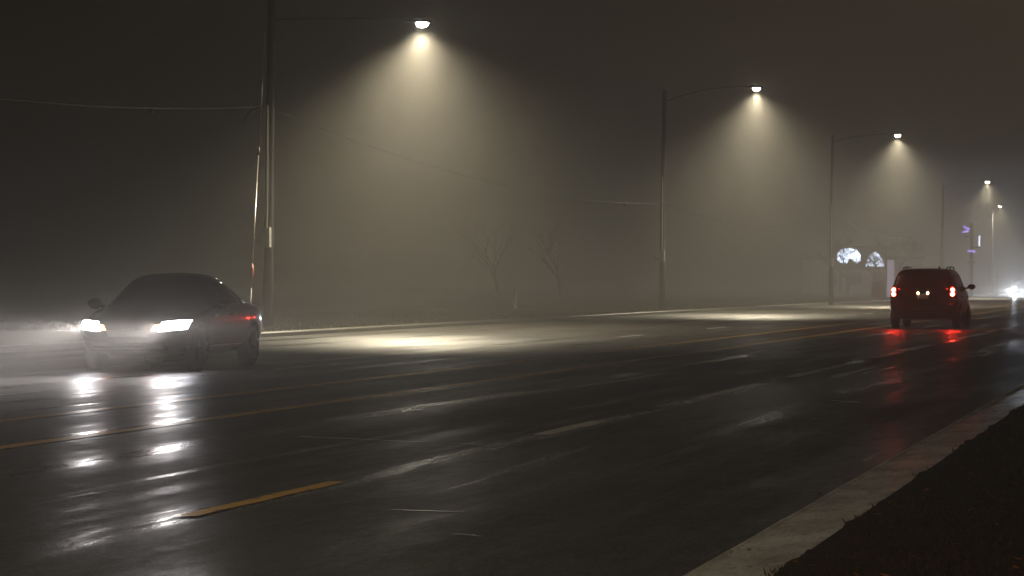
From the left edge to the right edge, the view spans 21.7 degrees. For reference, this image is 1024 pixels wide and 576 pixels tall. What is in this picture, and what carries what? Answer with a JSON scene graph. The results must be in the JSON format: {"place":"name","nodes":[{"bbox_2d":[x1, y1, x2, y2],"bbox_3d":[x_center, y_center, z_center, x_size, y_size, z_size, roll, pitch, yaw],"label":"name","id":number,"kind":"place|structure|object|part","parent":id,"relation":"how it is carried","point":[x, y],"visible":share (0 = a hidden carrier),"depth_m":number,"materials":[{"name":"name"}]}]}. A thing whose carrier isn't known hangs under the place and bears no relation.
{"place":"outdoors","nodes":[
{"label":"outdoors","id":0,"kind":"place"},
{"bbox_2d":[0,298,841,330],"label":"grass","id":1,"kind":"structure","parent":0,"point":[588,306],"depth_m":98.14,"materials":[{"name":"plant"}]},
{"bbox_2d":[514,288,519,309],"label":"marker post","id":2,"kind":"object","parent":1,"relation":"on","point":[515,298],"visible":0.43,"depth_m":111.96,"materials":[{"name":"white plastic"}]},
{"bbox_2d":[0,294,1023,575],"bbox_3d":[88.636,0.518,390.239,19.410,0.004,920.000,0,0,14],"label":"road","id":3,"kind":"structure","parent":0,"point":[670,444],"depth_m":22.25,"materials":[{"name":"black asphalt"}]},
{"bbox_2d":[81,273,261,369],"bbox_3d":[-5.206,0.491,41.176,2.250,1.453,4.378,0,0,11],"label":"sedan car","id":4,"kind":"object","parent":3,"relation":"on","point":[195,320],"visible":1,"depth_m":39.89,"materials":[{"name":"paint"}]},
{"bbox_3d":[-4.616,0.069,40.554,0.279,0.399,0.621,0,0,11],"label":"side window","id":5,"kind":"part","parent":4,"relation":"part of","materials":[{"name":"black glass"}]},
{"bbox_3d":[-4.462,0.062,41.328,0.283,0.398,0.841,0,0,11],"label":"side window","id":6,"kind":"part","parent":4,"relation":"part of","materials":[{"name":"black glass"}]},
{"bbox_3d":[-4.303,0.081,41.882,0.208,0.338,0.539,0,0,36],"label":"side window","id":7,"kind":"part","parent":4,"relation":"part of","materials":[{"name":"black glass"}]},
{"bbox_2d":[890,266,974,327],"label":"minivan","id":8,"kind":"object","parent":3,"relation":"on","point":[938,293],"visible":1,"depth_m":75.13,"materials":[{"name":"red paint"}]},
{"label":"rear window","id":9,"kind":"part","parent":8,"relation":"part of","materials":[{"name":"black glass"}]},
{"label":"side window","id":10,"kind":"part","parent":8,"relation":"part of","materials":[{"name":"black glass"}]},
{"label":"side window","id":11,"kind":"part","parent":8,"relation":"part of","materials":[{"name":"black glass"}]},
{"bbox_2d":[1010,281,1023,295],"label":"sedan car","id":12,"kind":"object","parent":3,"relation":"on","point":[1018,287],"visible":1,"depth_m":262.52,"materials":[{"name":"paint"}]},
{"bbox_2d":[0,286,1023,575],"bbox_3d":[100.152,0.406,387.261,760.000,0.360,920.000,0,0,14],"label":"ground","id":13,"kind":"structure","parent":0,"point":[40,304],"depth_m":177.20,"materials":[{"name":"green soil"}]},
{"bbox_2d":[249,32,265,301],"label":"guy wire","id":14,"kind":"object","parent":13,"relation":"on","point":[252,266],"visible":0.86,"depth_m":68.17,"materials":[{"name":"paint"}]},
{"bbox_2d":[254,0,274,325],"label":"utility pole","id":15,"kind":"object","parent":13,"relation":"on","point":[267,242],"visible":0.97,"depth_m":70.88,"materials":[{"name":"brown wood"}]},
{"bbox_2d":[0,97,267,113],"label":"overhead cable","id":16,"kind":"object","parent":15,"relation":"attached to","point":[150,108],"visible":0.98,"depth_m":61.21,"materials":[{"name":"metal"}]},
{"bbox_2d":[239,108,256,123],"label":"cable tail","id":17,"kind":"object","parent":15,"relation":"hanging from","point":[247,115],"visible":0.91,"depth_m":70.91},
{"bbox_2d":[275,17,434,27],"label":"street lamp","id":18,"kind":"object","parent":15,"relation":"attached to","point":[422,22],"visible":1,"depth_m":72.11,"materials":[{"name":"metal"}]},
{"bbox_2d":[275,109,651,205],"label":"overhead cable","id":19,"kind":"object","parent":15,"relation":"attached to","point":[450,171],"visible":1,"depth_m":86.05,"materials":[{"name":"metal"}]},
{"bbox_2d":[454,220,518,294],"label":"bare tree","id":20,"kind":"object","parent":13,"relation":"on","point":[494,269],"visible":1,"depth_m":234.34,"materials":[{"name":"brown plant"}]},
{"bbox_2d":[0,293,1011,352],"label":"kerb","id":21,"kind":"structure","parent":13,"relation":"on","point":[39,346],"depth_m":78.16,"materials":[{"name":"concrete"}]},
{"bbox_2d":[514,219,565,293],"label":"bare tree","id":22,"kind":"object","parent":13,"relation":"on","point":[548,250],"visible":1,"depth_m":240.21,"materials":[{"name":"brown plant"}]},
{"bbox_2d":[654,90,666,308],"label":"utility pole","id":23,"kind":"object","parent":13,"relation":"on","point":[662,235],"visible":0.94,"depth_m":118.88,"materials":[{"name":"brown wood"}]},
{"bbox_2d":[667,85,763,100],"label":"street lamp","id":24,"kind":"object","parent":23,"relation":"attached to","point":[756,87],"visible":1,"depth_m":118.94,"materials":[{"name":"metal"}]},
{"bbox_2d":[666,204,829,225],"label":"overhead cable","id":25,"kind":"object","parent":23,"relation":"hanging from","point":[740,223],"visible":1,"depth_m":132.06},
{"bbox_2d":[825,135,834,304],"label":"utility pole","id":26,"kind":"object","parent":13,"relation":"on","point":[831,267],"visible":0.94,"depth_m":156.88,"materials":[{"name":"brown wood"}]},
{"bbox_2d":[835,133,903,141],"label":"street lamp","id":27,"kind":"object","parent":26,"relation":"attached to","point":[897,134],"visible":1,"depth_m":156.94,"materials":[{"name":"metal"}]},
{"bbox_2d":[817,235,872,294],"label":"bare tree","id":28,"kind":"object","parent":13,"relation":"on","point":[847,245],"visible":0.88,"depth_m":250.01,"materials":[{"name":"brown plant"}]},
{"bbox_2d":[683,383,1023,575],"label":"kerb","id":29,"kind":"structure","parent":13,"relation":"on","point":[783,541],"depth_m":15.23,"materials":[{"name":"concrete"}]},
{"bbox_2d":[834,246,885,293],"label":"backlit sign","id":30,"kind":"object","parent":13,"relation":"on","point":[855,254],"visible":0.36,"depth_m":261.87,"materials":[{"name":"grey plastic"}]},
{"bbox_2d":[801,256,925,292],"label":"building","id":31,"kind":"structure","parent":13,"relation":"on","point":[815,274],"depth_m":285.00,"materials":[{"name":"grey concrete"}]},
{"bbox_2d":[822,273,836,284],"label":"window","id":32,"kind":"structure","parent":31,"relation":"in","point":[825,276],"depth_m":284.95,"materials":[{"name":"grey glass"}]},
{"bbox_2d":[848,273,861,284],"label":"window","id":33,"kind":"structure","parent":31,"relation":"in","point":[858,281],"depth_m":284.95,"materials":[{"name":"grey glass"}]},
{"bbox_2d":[872,273,886,284],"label":"window","id":34,"kind":"structure","parent":31,"relation":"in","point":[883,277],"depth_m":284.95,"materials":[{"name":"grey glass"}]},
{"bbox_2d":[849,250,896,280],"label":"bare tree","id":35,"kind":"object","parent":13,"relation":"on","point":[875,265],"visible":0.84,"depth_m":245.79,"materials":[{"name":"brown plant"}]},
{"bbox_2d":[871,281,885,297],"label":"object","id":36,"kind":"structure","parent":13,"relation":"on","point":[878,289],"depth_m":204.89,"materials":[{"name":"grey metal"}]},
{"bbox_2d":[885,260,893,297],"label":"sign pillar","id":37,"kind":"structure","parent":13,"relation":"on","point":[890,273],"depth_m":204.82,"materials":[{"name":"grey"}]},
{"bbox_2d":[864,232,923,281],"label":"bare tree","id":38,"kind":"object","parent":13,"relation":"on","point":[894,253],"visible":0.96,"depth_m":240.53,"materials":[{"name":"brown plant"}]},
{"bbox_2d":[941,182,943,267],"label":"utility pole","id":39,"kind":"object","parent":13,"relation":"on","point":[942,244],"visible":0.59,"depth_m":227.88,"materials":[{"name":"brown wood"}]},
{"bbox_2d":[945,180,990,187],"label":"street lamp","id":40,"kind":"object","parent":39,"relation":"attached to","point":[987,181],"visible":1,"depth_m":227.95,"materials":[{"name":"metal"}]},
{"bbox_2d":[962,223,979,296],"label":"neon sign","id":41,"kind":"object","parent":13,"relation":"on","point":[971,251],"visible":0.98,"depth_m":250.02,"materials":[{"name":"metal"}]},
{"bbox_2d":[991,205,1001,292],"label":"street lamp","id":42,"kind":"object","parent":13,"relation":"on","point":[992,282],"visible":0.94,"depth_m":301.90,"materials":[{"name":"metal"}]},
{"bbox_2d":[0,0,1023,285],"label":"sky","id":43,"kind":"structure","parent":0,"point":[563,98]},
{"bbox_2d":[763,405,1023,575],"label":"verge","id":44,"kind":"structure","parent":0,"point":[852,526],"depth_m":13.20,"materials":[{"name":"brown plant"}]},
{"bbox_2d":[747,405,1021,575],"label":"fallen leaves","id":45,"kind":"object","parent":44,"relation":"on","point":[944,544],"visible":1,"depth_m":12.08,"materials":[{"name":"brown plant"}]}
]}

